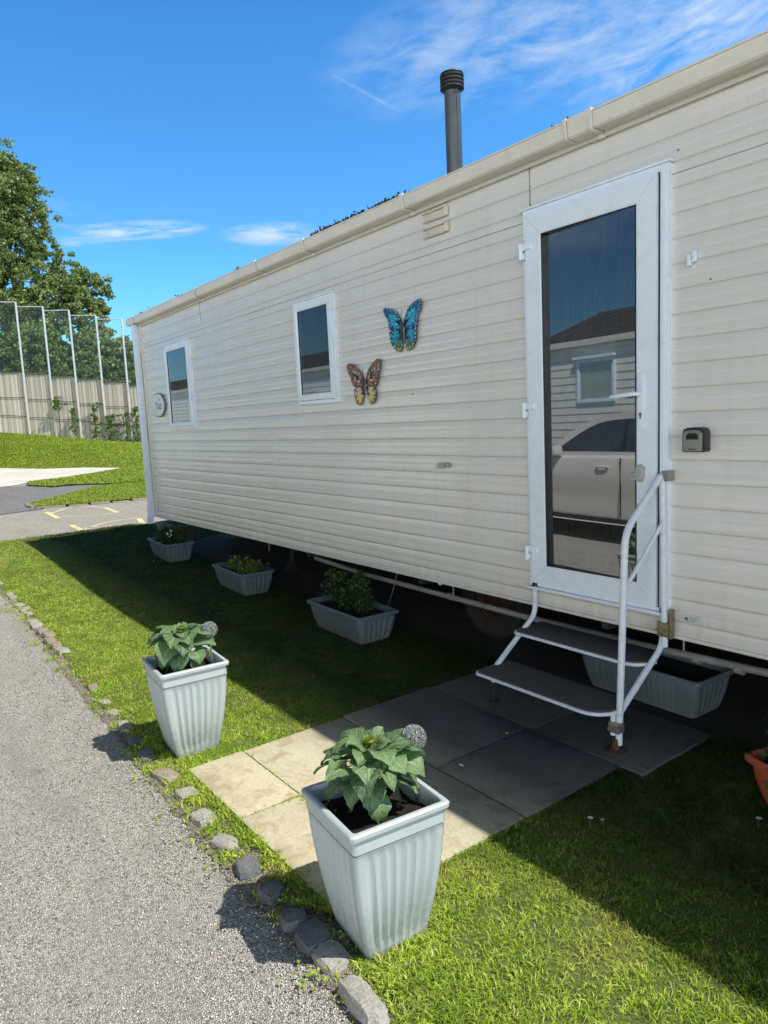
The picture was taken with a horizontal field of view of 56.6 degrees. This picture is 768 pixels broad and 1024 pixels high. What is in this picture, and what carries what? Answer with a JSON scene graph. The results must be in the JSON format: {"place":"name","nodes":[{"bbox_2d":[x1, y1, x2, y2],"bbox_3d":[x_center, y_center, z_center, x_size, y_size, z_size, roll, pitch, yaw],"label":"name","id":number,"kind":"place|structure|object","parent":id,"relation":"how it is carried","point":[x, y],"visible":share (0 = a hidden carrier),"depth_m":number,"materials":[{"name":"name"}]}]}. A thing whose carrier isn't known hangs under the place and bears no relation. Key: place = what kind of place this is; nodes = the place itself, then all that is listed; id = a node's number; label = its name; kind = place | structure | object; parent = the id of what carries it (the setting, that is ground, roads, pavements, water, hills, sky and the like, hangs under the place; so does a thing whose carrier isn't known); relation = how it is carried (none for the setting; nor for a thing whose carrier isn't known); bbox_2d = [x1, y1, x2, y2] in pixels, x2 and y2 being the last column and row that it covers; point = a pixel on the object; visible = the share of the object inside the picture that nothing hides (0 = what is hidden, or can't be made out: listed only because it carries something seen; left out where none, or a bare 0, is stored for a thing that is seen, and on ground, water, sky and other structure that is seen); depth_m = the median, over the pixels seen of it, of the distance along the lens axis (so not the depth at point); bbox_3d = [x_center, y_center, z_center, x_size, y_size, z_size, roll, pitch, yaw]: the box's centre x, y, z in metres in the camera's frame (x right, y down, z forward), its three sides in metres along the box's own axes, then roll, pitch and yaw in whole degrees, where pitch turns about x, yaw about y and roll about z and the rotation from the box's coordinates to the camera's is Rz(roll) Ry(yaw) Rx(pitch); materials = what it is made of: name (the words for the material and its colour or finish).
{"place":"outdoors","nodes":[
{"label":"outdoors","id":0,"kind":"place"},
{"bbox_2d":[0,484,107,513],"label":"side road","id":1,"kind":"structure","parent":0,"point":[14,499],"depth_m":17.73,"materials":[{"name":"grey asphalt"}]},
{"bbox_2d":[0,467,117,486],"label":"footpath","id":2,"kind":"structure","parent":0,"point":[12,476],"depth_m":27.02,"materials":[{"name":"concrete"}]},
{"bbox_2d":[0,432,152,505],"bbox_3d":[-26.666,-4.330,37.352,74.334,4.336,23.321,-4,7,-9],"label":"lawn bank","id":3,"kind":"structure","parent":0,"point":[118,447],"depth_m":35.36,"materials":[{"name":"green plant"}]},
{"bbox_2d":[0,323,81,380],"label":"broadleaf tree","id":4,"kind":"object","parent":3,"relation":"on","point":[10,361],"visible":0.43,"depth_m":46.89,"materials":[{"name":"green plant"}]},
{"bbox_2d":[2,324,83,373],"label":"broadleaf tree","id":5,"kind":"object","parent":3,"relation":"on","point":[31,353],"visible":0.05,"depth_m":48.83,"materials":[{"name":"green plant"}]},
{"bbox_2d":[45,396,66,436],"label":"climbing plant","id":6,"kind":"object","parent":3,"relation":"on","point":[54,401],"visible":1,"depth_m":42.53,"materials":[{"name":"green plant"}]},
{"bbox_2d":[0,137,115,354],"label":"broadleaf tree","id":7,"kind":"object","parent":3,"relation":"on","point":[19,186],"visible":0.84,"depth_m":51.45,"materials":[{"name":"green plant"}]},
{"bbox_2d":[0,302,133,440],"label":"ball stop netting","id":8,"kind":"object","parent":3,"relation":"on","point":[75,377],"visible":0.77,"depth_m":42.76,"materials":[{"name":"white metal"}]},
{"bbox_2d":[0,372,146,441],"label":"willow fence","id":9,"kind":"object","parent":3,"relation":"on","point":[13,415],"visible":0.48,"depth_m":42.98,"materials":[{"name":"beige wood"}]},
{"bbox_2d":[97,413,124,440],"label":"climbing plant","id":10,"kind":"object","parent":9,"relation":"attached to","point":[112,425],"visible":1,"depth_m":43.51,"materials":[{"name":"green plant"}]},
{"bbox_2d":[67,408,81,436],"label":"climbing plant","id":11,"kind":"object","parent":3,"relation":"on","point":[73,417],"visible":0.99,"depth_m":42.89,"materials":[{"name":"green plant"}]},
{"bbox_2d":[88,402,102,439],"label":"climbing plant","id":12,"kind":"object","parent":3,"relation":"on","point":[96,431],"visible":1,"depth_m":43.20,"materials":[{"name":"green plant"}]},
{"bbox_2d":[73,321,140,386],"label":"broadleaf tree","id":13,"kind":"object","parent":3,"relation":"on","point":[105,336],"visible":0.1,"depth_m":50.15,"materials":[{"name":"green plant"}]},
{"bbox_2d":[72,340,142,386],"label":"broadleaf tree","id":14,"kind":"object","parent":3,"relation":"on","point":[87,366],"visible":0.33,"depth_m":48.93,"materials":[{"name":"green plant"}]},
{"bbox_2d":[118,411,133,441],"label":"climbing plant","id":15,"kind":"object","parent":3,"relation":"on","point":[126,424],"visible":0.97,"depth_m":43.74,"materials":[{"name":"green plant"}]},
{"bbox_2d":[130,406,139,441],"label":"climbing plant","id":16,"kind":"object","parent":3,"relation":"on","point":[136,417],"visible":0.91,"depth_m":43.85,"materials":[{"name":"green plant"}]},
{"bbox_2d":[0,481,166,539],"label":"ground","id":17,"kind":"structure","parent":0,"point":[22,524],"depth_m":12.34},
{"bbox_2d":[0,523,148,540],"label":"kerb","id":18,"kind":"structure","parent":17,"relation":"on","point":[68,531],"depth_m":10.33,"materials":[{"name":"grey concrete"}]},
{"bbox_2d":[25,497,153,507],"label":"kerb","id":19,"kind":"structure","parent":17,"relation":"on","point":[55,506],"depth_m":14.52,"materials":[{"name":"grey concrete"}]},
{"bbox_2d":[44,507,144,529],"bbox_3d":[-4.966,0.096,12.260,1.119,0.001,3.706,-8,9,-33],"label":"road marking","id":20,"kind":"object","parent":17,"relation":"on","point":[139,520],"visible":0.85,"depth_m":12.55,"materials":[{"name":"yellow paint"}]},
{"bbox_2d":[52,506,137,529],"bbox_3d":[-5.163,0.067,12.557,1.069,0.001,4.031,-8,9,-33],"label":"road marking","id":21,"kind":"object","parent":17,"relation":"on","point":[97,515],"visible":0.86,"depth_m":11.87,"materials":[{"name":"yellow paint"}]},
{"bbox_2d":[26,469,144,485],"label":"lawn","id":22,"kind":"structure","parent":0,"point":[28,482],"depth_m":20.87,"materials":[{"name":"green plant"}]},
{"bbox_2d":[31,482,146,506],"bbox_3d":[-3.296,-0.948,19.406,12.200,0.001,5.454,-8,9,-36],"label":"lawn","id":23,"kind":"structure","parent":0,"point":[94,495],"depth_m":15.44,"materials":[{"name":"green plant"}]},
{"bbox_2d":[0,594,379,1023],"bbox_3d":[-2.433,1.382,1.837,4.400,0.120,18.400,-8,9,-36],"label":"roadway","id":24,"kind":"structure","parent":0,"point":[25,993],"depth_m":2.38,"materials":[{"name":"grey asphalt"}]},
{"bbox_2d":[0,538,398,1023],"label":"verge","id":25,"kind":"structure","parent":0,"point":[252,884],"depth_m":2.48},
{"bbox_2d":[12,602,24,606],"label":"edging stone","id":26,"kind":"object","parent":25,"relation":"on","point":[20,604],"visible":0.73,"depth_m":6.46,"materials":[{"name":"stone"}]},
{"bbox_2d":[20,606,28,611],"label":"edging stone","id":27,"kind":"object","parent":25,"relation":"on","point":[24,609],"visible":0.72,"depth_m":6.29,"materials":[{"name":"stone"}]},
{"bbox_2d":[23,611,33,615],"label":"edging stone","id":28,"kind":"object","parent":25,"relation":"on","point":[29,612],"visible":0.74,"depth_m":6.18,"materials":[{"name":"stone"}]},
{"bbox_2d":[27,619,39,624],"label":"edging stone","id":29,"kind":"object","parent":25,"relation":"on","point":[30,621],"visible":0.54,"depth_m":5.90,"materials":[{"name":"stone"}]},
{"bbox_2d":[30,622,42,629],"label":"edging stone","id":30,"kind":"object","parent":25,"relation":"on","point":[36,625],"visible":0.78,"depth_m":5.76,"materials":[{"name":"stone"}]},
{"bbox_2d":[36,627,48,634],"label":"edging stone","id":31,"kind":"object","parent":25,"relation":"on","point":[42,629],"visible":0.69,"depth_m":5.61,"materials":[{"name":"beige stone"}]},
{"bbox_2d":[42,631,54,637],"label":"edging stone","id":32,"kind":"object","parent":25,"relation":"on","point":[46,634],"visible":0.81,"depth_m":5.50,"materials":[{"name":"beige stone"}]},
{"bbox_2d":[44,637,56,644],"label":"edging stone","id":33,"kind":"object","parent":25,"relation":"on","point":[48,640],"visible":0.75,"depth_m":5.34,"materials":[{"name":"grey stone"}]},
{"bbox_2d":[50,641,61,648],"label":"edging stone","id":34,"kind":"object","parent":25,"relation":"on","point":[54,645],"visible":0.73,"depth_m":5.21,"materials":[{"name":"grey stone"}]},
{"bbox_2d":[54,647,70,655],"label":"edging stone","id":35,"kind":"object","parent":25,"relation":"on","point":[62,650],"visible":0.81,"depth_m":5.07,"materials":[{"name":"stone"}]},
{"bbox_2d":[88,684,98,690],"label":"edging stone","id":36,"kind":"object","parent":25,"relation":"on","point":[91,687],"visible":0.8,"depth_m":4.34,"materials":[{"name":"grey stone"}]},
{"bbox_2d":[97,698,110,704],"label":"edging stone","id":37,"kind":"object","parent":25,"relation":"on","point":[108,701],"visible":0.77,"depth_m":4.10,"materials":[{"name":"stone"}]},
{"bbox_2d":[106,709,119,716],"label":"edging stone","id":38,"kind":"object","parent":25,"relation":"on","point":[110,712],"visible":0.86,"depth_m":3.94,"materials":[{"name":"stone"}]},
{"bbox_2d":[117,720,131,731],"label":"edging stone","id":39,"kind":"object","parent":25,"relation":"on","point":[123,725],"visible":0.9,"depth_m":3.75,"materials":[{"name":"stone"}]},
{"bbox_2d":[127,736,143,747],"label":"edging stone","id":40,"kind":"object","parent":25,"relation":"on","point":[132,740],"visible":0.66,"depth_m":3.55,"materials":[{"name":"grey stone"}]},
{"bbox_2d":[137,747,154,762],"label":"edging stone","id":41,"kind":"object","parent":25,"relation":"on","point":[149,752],"visible":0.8,"depth_m":3.39,"materials":[{"name":"grey stone"}]},
{"bbox_2d":[151,767,179,783],"bbox_3d":[-0.984,1.190,3.208,0.156,0.045,0.086,3,10,37],"label":"edging stone","id":42,"kind":"object","parent":25,"relation":"on","point":[158,776],"visible":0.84,"depth_m":3.19,"materials":[{"name":"grey stone"}]},
{"bbox_2d":[174,786,198,802],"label":"edging stone","id":43,"kind":"object","parent":25,"relation":"on","point":[180,794],"visible":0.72,"depth_m":3.02,"materials":[{"name":"stone"}]},
{"bbox_2d":[190,808,216,827],"bbox_3d":[-0.718,1.225,2.840,0.084,0.050,0.120,-13,15,-42],"label":"edging stone","id":44,"kind":"object","parent":25,"relation":"on","point":[198,815],"visible":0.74,"depth_m":2.82,"materials":[{"name":"stone"}]},
{"bbox_2d":[210,833,237,852],"bbox_3d":[-0.595,1.243,2.659,0.127,0.056,0.077,0,8,33],"label":"edging stone","id":45,"kind":"object","parent":25,"relation":"on","point":[222,841],"visible":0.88,"depth_m":2.64,"materials":[{"name":"stone"}]},
{"bbox_2d":[234,855,261,880],"bbox_3d":[-0.478,1.258,2.503,0.091,0.067,0.102,-9,13,-24],"label":"edging stone","id":46,"kind":"object","parent":25,"relation":"on","point":[247,866],"visible":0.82,"depth_m":2.48,"materials":[{"name":"grey stone"}]},
{"bbox_2d":[256,877,284,905],"bbox_3d":[-0.376,1.271,2.367,0.096,0.068,0.088,8,9,39],"label":"edging stone","id":47,"kind":"object","parent":25,"relation":"on","point":[269,889],"visible":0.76,"depth_m":2.35,"materials":[{"name":"grey stone"}]},
{"bbox_2d":[279,907,308,931],"bbox_3d":[-0.281,1.283,2.233,0.094,0.062,0.087,-2,5,-16],"label":"edging stone","id":48,"kind":"object","parent":25,"relation":"on","point":[292,919],"visible":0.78,"depth_m":2.21,"materials":[{"name":"grey stone"}]},
{"bbox_2d":[294,918,331,956],"bbox_3d":[-0.214,1.290,2.153,0.107,0.061,0.126,-10,10,-32],"label":"edging stone","id":49,"kind":"object","parent":25,"relation":"on","point":[312,934],"visible":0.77,"depth_m":2.13,"materials":[{"name":"grey stone"}]},
{"bbox_2d":[311,939,350,976],"bbox_3d":[-0.152,1.299,2.069,0.098,0.049,0.121,-7,10,-38],"label":"edging stone","id":50,"kind":"object","parent":25,"relation":"on","point":[331,951],"visible":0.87,"depth_m":2.05,"materials":[{"name":"stone"}]},
{"bbox_2d":[339,975,389,1023],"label":"edging stone","id":51,"kind":"object","parent":25,"relation":"on","point":[363,1003],"visible":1,"depth_m":1.86,"materials":[{"name":"stone"}]},
{"bbox_2d":[0,522,767,1023],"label":"lawn","id":52,"kind":"structure","parent":0,"point":[572,960],"depth_m":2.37,"materials":[{"name":"plant"}]},
{"bbox_2d":[147,536,194,561],"bbox_3d":[-2.485,0.426,8.318,0.350,0.210,0.740,-8,9,-33],"label":"trough planter","id":53,"kind":"object","parent":52,"relation":"on","point":[172,552],"visible":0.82,"depth_m":8.07,"materials":[{"name":"plastic"}]},
{"bbox_2d":[153,522,191,544],"bbox_3d":[-2.454,0.280,8.251,0.417,0.315,0.657,-8,9,-36],"label":"bedding plant","id":54,"kind":"object","parent":53,"relation":"on","point":[169,534],"visible":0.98,"depth_m":8.19,"materials":[{"name":"green plant"}]},
{"bbox_2d":[154,520,199,539],"bbox_3d":[-2.752,0.241,9.542,0.350,0.210,0.740,-9,10,-42],"label":"trough planter","id":55,"kind":"object","parent":52,"relation":"on","point":[195,531],"visible":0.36,"depth_m":9.36,"materials":[{"name":"plastic"}]},
{"bbox_2d":[142,645,228,757],"bbox_3d":[-0.954,0.931,3.476,0.332,0.440,0.332,-7,9,-32],"label":"square planter","id":56,"kind":"object","parent":52,"relation":"on","point":[189,705],"visible":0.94,"depth_m":3.37,"materials":[{"name":"white plastic"}]},
{"bbox_2d":[147,622,215,673],"bbox_3d":[-0.969,0.657,3.436,0.311,0.236,0.309,1,8,29],"label":"sunflower plant","id":57,"kind":"object","parent":56,"relation":"on","point":[170,642],"visible":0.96,"depth_m":3.36,"materials":[{"name":"green plant"}]},
{"bbox_2d":[201,621,217,663],"bbox_3d":[-0.840,0.649,3.453,0.080,0.245,0.080,-8,9,-36],"label":"solar light","id":58,"kind":"object","parent":56,"relation":"on","point":[215,630],"visible":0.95,"depth_m":3.45,"materials":[{"name":"grey metal"}]},
{"bbox_2d":[212,560,274,595],"bbox_3d":[-1.342,0.624,6.799,0.350,0.210,0.740,-8,9,-33],"label":"trough planter","id":59,"kind":"object","parent":52,"relation":"on","point":[246,584],"visible":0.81,"depth_m":6.56,"materials":[{"name":"plastic"}]},
{"bbox_2d":[216,555,268,575],"bbox_3d":[-1.326,0.523,6.779,0.419,0.248,0.680,-8,9,-36],"label":"bedding plant","id":60,"kind":"object","parent":59,"relation":"on","point":[241,566],"visible":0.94,"depth_m":6.66,"materials":[{"name":"green plant"}]},
{"bbox_2d":[27,628,664,1023],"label":"weeds","id":61,"kind":"object","parent":52,"relation":"on","point":[329,918],"visible":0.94,"depth_m":2.12,"materials":[{"name":"green plant"}]},
{"bbox_2d":[307,593,398,644],"bbox_3d":[-0.237,0.779,5.229,0.350,0.210,0.740,-8,9,-34],"label":"trough planter","id":62,"kind":"object","parent":52,"relation":"on","point":[371,626],"visible":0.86,"depth_m":5.03,"materials":[{"name":"grey plastic"}]},
{"bbox_2d":[318,568,376,616],"bbox_3d":[-0.253,0.562,5.229,0.304,0.363,0.624,-8,9,-36],"label":"bedding plant","id":63,"kind":"object","parent":62,"relation":"on","point":[340,585],"visible":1,"depth_m":5.12,"materials":[{"name":"green plant"}]},
{"bbox_2d":[301,772,448,959],"bbox_3d":[-0.021,1.062,2.160,0.332,0.440,0.332,-7,9,-30],"label":"square planter","id":64,"kind":"object","parent":52,"relation":"on","point":[380,880],"visible":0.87,"depth_m":2.06,"materials":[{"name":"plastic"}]},
{"bbox_2d":[313,726,425,823],"bbox_3d":[-0.040,0.780,2.137,0.328,0.256,0.295,-6,8,-25],"label":"sunflower plant","id":65,"kind":"object","parent":64,"relation":"on","point":[392,753],"visible":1,"depth_m":2.08,"materials":[{"name":"green plant"}]},
{"bbox_2d":[401,724,426,802],"bbox_3d":[0.094,0.768,2.168,0.080,0.252,0.080,-8,9,-36],"label":"solar light","id":66,"kind":"object","parent":64,"relation":"on","point":[415,743],"visible":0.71,"depth_m":2.16,"materials":[{"name":"grey metal"}]},
{"bbox_2d":[744,747,767,803],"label":"trough planter","id":67,"kind":"object","parent":52,"relation":"on","point":[757,762],"visible":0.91,"depth_m":2.72,"materials":[{"name":"ceramic"}]},
{"bbox_2d":[740,710,767,790],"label":"bedding plant","id":68,"kind":"object","parent":67,"relation":"on","point":[763,753],"visible":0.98,"depth_m":2.68,"materials":[{"name":"green plant"}]},
{"bbox_2d":[0,0,767,369],"label":"sky","id":69,"kind":"structure","parent":0,"point":[180,146],"materials":[{"name":"blue"}]},
{"bbox_2d":[188,672,711,903],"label":"path","id":70,"kind":"structure","parent":0,"point":[539,754],"depth_m":3.19,"materials":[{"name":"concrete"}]},
{"bbox_2d":[476,470,674,755],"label":"entrance steps","id":71,"kind":"structure","parent":70,"relation":"on","point":[573,695],"depth_m":3.31,"materials":[{"name":"metal"}]},
{"bbox_2d":[192,534,767,750],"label":"hardstanding","id":72,"kind":"structure","parent":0,"point":[739,713],"depth_m":5.02,"materials":[{"name":"grey concrete"}]},
{"bbox_2d":[125,29,767,676],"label":"static caravan","id":73,"kind":"object","parent":72,"relation":"on","point":[589,287],"visible":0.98,"depth_m":3.84,"materials":[{"name":"plastic"}]},
{"bbox_2d":[163,338,196,429],"bbox_3d":[-2.226,-1.375,7.775,0.055,0.945,0.717,-8,9,-36],"label":"window","id":74,"kind":"structure","parent":73,"relation":"in","point":[177,354],"depth_m":7.72,"materials":[{"name":"white plastic"}]},
{"bbox_2d":[291,290,340,405],"bbox_3d":[-0.527,-1.241,5.497,0.055,0.812,0.590,-8,9,-36],"label":"window","id":75,"kind":"structure","parent":73,"relation":"in","point":[314,317],"depth_m":5.45,"materials":[{"name":"white plastic"}]},
{"bbox_2d":[347,359,380,404],"bbox_3d":[-0.145,-0.908,5.019,0.031,0.304,0.410,-8,9,-36],"label":"butterfly ornament","id":76,"kind":"object","parent":73,"relation":"attached to","point":[357,378],"visible":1,"depth_m":5.01,"materials":[{"name":"brown metal"}]},
{"bbox_2d":[383,298,420,351],"bbox_3d":[0.115,-1.196,4.612,0.031,0.306,0.394,-8,9,-36],"label":"butterfly ornament","id":77,"kind":"object","parent":73,"relation":"attached to","point":[410,321],"visible":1,"depth_m":4.61,"materials":[{"name":"blue metal"}]},
{"bbox_2d":[518,173,658,606],"bbox_3d":[0.975,-0.540,3.512,0.099,1.930,0.790,-8,9,-36],"label":"door","id":78,"kind":"structure","parent":73,"relation":"in","point":[591,261],"depth_m":3.48,"materials":[{"name":"white plastic"}]},
{"bbox_2d":[682,427,709,451],"bbox_3d":[1.350,-0.314,3.089,0.062,0.105,0.102,-8,9,-36],"label":"key safe","id":79,"kind":"object","parent":73,"relation":"attached to","point":[695,439],"visible":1,"depth_m":3.06,"materials":[{"name":"black plastic"}]},
{"bbox_2d":[686,433,697,439],"bbox_3d":[1.327,-0.326,3.072,0.008,0.028,0.054,-8,9,-36],"label":"code window","id":80,"kind":"structure","parent":79,"relation":"in","point":[690,436],"depth_m":3.07,"materials":[{"name":"black plastic"}]},
{"bbox_2d":[578,652,733,717],"bbox_3d":[1.425,0.870,3.783,0.350,0.210,0.740,-8,9,-34],"label":"trough planter","id":81,"kind":"object","parent":72,"relation":"on","point":[688,688],"visible":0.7,"depth_m":3.60,"materials":[{"name":"plastic"}]}
]}

